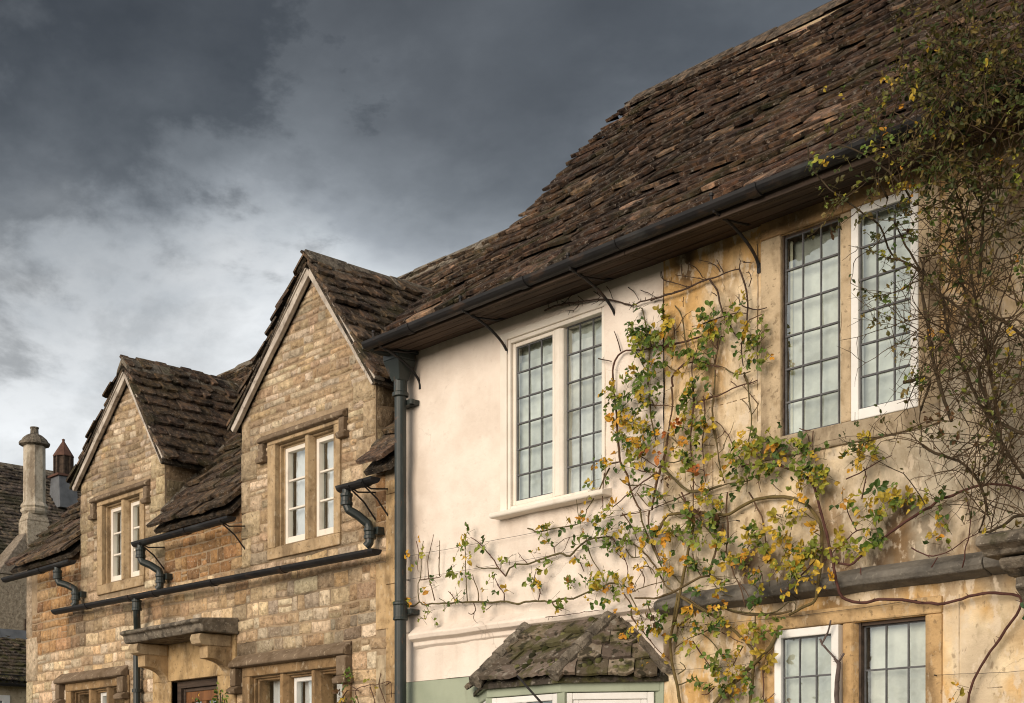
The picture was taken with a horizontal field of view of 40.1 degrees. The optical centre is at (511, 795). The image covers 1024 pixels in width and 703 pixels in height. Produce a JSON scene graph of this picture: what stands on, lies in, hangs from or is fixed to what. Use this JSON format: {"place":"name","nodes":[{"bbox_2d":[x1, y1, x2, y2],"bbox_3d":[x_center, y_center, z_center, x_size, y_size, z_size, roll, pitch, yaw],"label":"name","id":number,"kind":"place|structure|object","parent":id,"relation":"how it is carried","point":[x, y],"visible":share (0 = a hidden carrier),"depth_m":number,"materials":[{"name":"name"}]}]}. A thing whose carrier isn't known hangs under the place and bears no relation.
{"place":"outdoors","nodes":[
{"label":"outdoors","id":0,"kind":"place"},
{"bbox_2d":[0,0,831,470],"label":"sky","id":1,"kind":"structure","parent":0,"point":[168,168],"materials":[{"name":"grey"}]},
{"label":"pavement","id":2,"kind":"structure","parent":0,"visible":0},
{"bbox_2d":[192,681,228,702],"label":"shrub","id":3,"kind":"object","parent":2,"relation":"on","point":[217,696],"visible":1,"depth_m":12.62,"materials":[{"name":"green plant"}]},
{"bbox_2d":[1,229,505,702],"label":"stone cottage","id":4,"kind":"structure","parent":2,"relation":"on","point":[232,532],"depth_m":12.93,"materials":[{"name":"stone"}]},
{"bbox_2d":[66,675,129,702],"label":"window","id":5,"kind":"structure","parent":4,"relation":"in","point":[104,695],"depth_m":15.22,"materials":[{"name":"stone"}]},
{"bbox_2d":[97,488,144,595],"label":"window","id":6,"kind":"structure","parent":4,"relation":"in","point":[119,524],"depth_m":14.82,"materials":[{"name":"stone"}]},
{"bbox_2d":[153,634,236,702],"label":"doorway","id":7,"kind":"structure","parent":4,"relation":"in","point":[184,661],"depth_m":13.70,"materials":[{"name":"stone"}]},
{"bbox_2d":[242,657,351,702],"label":"window","id":8,"kind":"structure","parent":4,"relation":"in","point":[314,686],"depth_m":12.50,"materials":[{"name":"stone"}]},
{"bbox_2d":[267,419,341,560],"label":"window","id":9,"kind":"structure","parent":4,"relation":"in","point":[303,474],"depth_m":12.38,"materials":[{"name":"stone"}]},
{"bbox_2d":[332,667,391,702],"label":"climbing plant","id":10,"kind":"object","parent":4,"relation":"attached to","point":[339,691],"depth_m":11.59,"materials":[{"name":"green plant"}]},
{"bbox_2d":[361,0,863,702],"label":"white cottage","id":11,"kind":"structure","parent":2,"relation":"on","point":[501,380],"depth_m":10.29,"materials":[{"name":"paint"}]},
{"bbox_2d":[516,675,542,702],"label":"cable","id":12,"kind":"object","parent":11,"relation":"attached to","point":[530,690],"visible":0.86,"depth_m":9.24,"materials":[{"name":"metal"}]},
{"bbox_2d":[476,681,659,702],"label":"bay window","id":13,"kind":"structure","parent":11,"relation":"in","point":[581,692],"depth_m":9.34,"materials":[{"name":"green paint"}]},
{"bbox_2d":[406,490,739,556],"bbox_3d":[0.295,-1.895,9.957,0.056,0.017,3.298,0,0,-43],"label":"training wire","id":14,"kind":"object","parent":11,"relation":"attached to","point":[574,524],"visible":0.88,"depth_m":9.60,"materials":[{"name":"metal"}]},
{"bbox_2d":[407,520,739,580],"bbox_3d":[0.295,-1.710,9.957,0.056,0.017,3.298,0,0,-43],"label":"training wire","id":15,"kind":"object","parent":11,"relation":"attached to","point":[566,552],"visible":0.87,"depth_m":10.04,"materials":[{"name":"metal"}]},
{"bbox_2d":[489,297,663,519],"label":"window","id":16,"kind":"structure","parent":11,"relation":"in","point":[553,422],"depth_m":9.99,"materials":[{"name":"beige paint"}]},
{"bbox_2d":[392,259,828,702],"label":"climbing rose","id":17,"kind":"object","parent":11,"relation":"attached to","point":[712,515],"visible":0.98,"depth_m":8.92,"materials":[{"name":"green plant"}]},
{"bbox_2d":[615,0,1023,702],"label":"stone cottage","id":18,"kind":"structure","parent":2,"relation":"on","point":[757,202],"depth_m":8.28,"materials":[{"name":"stone"}]},
{"bbox_2d":[680,600,916,627],"bbox_3d":[1.687,-1.085,8.459,0.056,0.018,1.708,0,0,-43],"label":"training wire","id":19,"kind":"object","parent":18,"relation":"attached to","point":[799,615],"visible":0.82,"depth_m":8.36,"materials":[{"name":"metal"}]},
{"bbox_2d":[819,620,844,702],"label":"cut stem","id":20,"kind":"object","parent":18,"relation":"attached to","point":[836,685],"visible":1,"depth_m":8.14,"materials":[{"name":"brown plant"}]},
{"bbox_2d":[761,161,940,461],"bbox_3d":[1.997,-2.805,8.225,0.180,1.510,1.215,0,0,-43],"label":"window","id":21,"kind":"structure","parent":18,"relation":"in","point":[810,383],"depth_m":8.21,"materials":[{"name":"stone"}]},
{"bbox_2d":[765,595,942,702],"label":"window","id":22,"kind":"structure","parent":18,"relation":"in","point":[894,660],"depth_m":8.16,"materials":[{"name":"stone"}]},
{"bbox_2d":[741,430,1023,702],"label":"climbing rose","id":23,"kind":"object","parent":18,"relation":"attached to","point":[880,514],"visible":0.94,"depth_m":7.95,"materials":[{"name":"green plant"}]},
{"bbox_2d":[934,671,1016,675],"bbox_3d":[2.714,-0.660,7.352,0.056,0.018,1.088,0,0,-43],"label":"training wire","id":24,"kind":"object","parent":18,"relation":"attached to","point":[978,673],"visible":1,"depth_m":7.54,"materials":[{"name":"metal"}]},
{"bbox_2d":[803,0,1023,536],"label":"rambling rose","id":25,"kind":"object","parent":2,"relation":"on","point":[958,75],"visible":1,"depth_m":7.19,"materials":[{"name":"green plant"}]},
{"label":"ground","id":26,"kind":"structure","parent":0,"visible":0},
{"bbox_2d":[0,426,81,702],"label":"stone house","id":27,"kind":"structure","parent":26,"relation":"on","point":[36,497],"depth_m":25.80,"materials":[{"name":"stone"}]}
]}

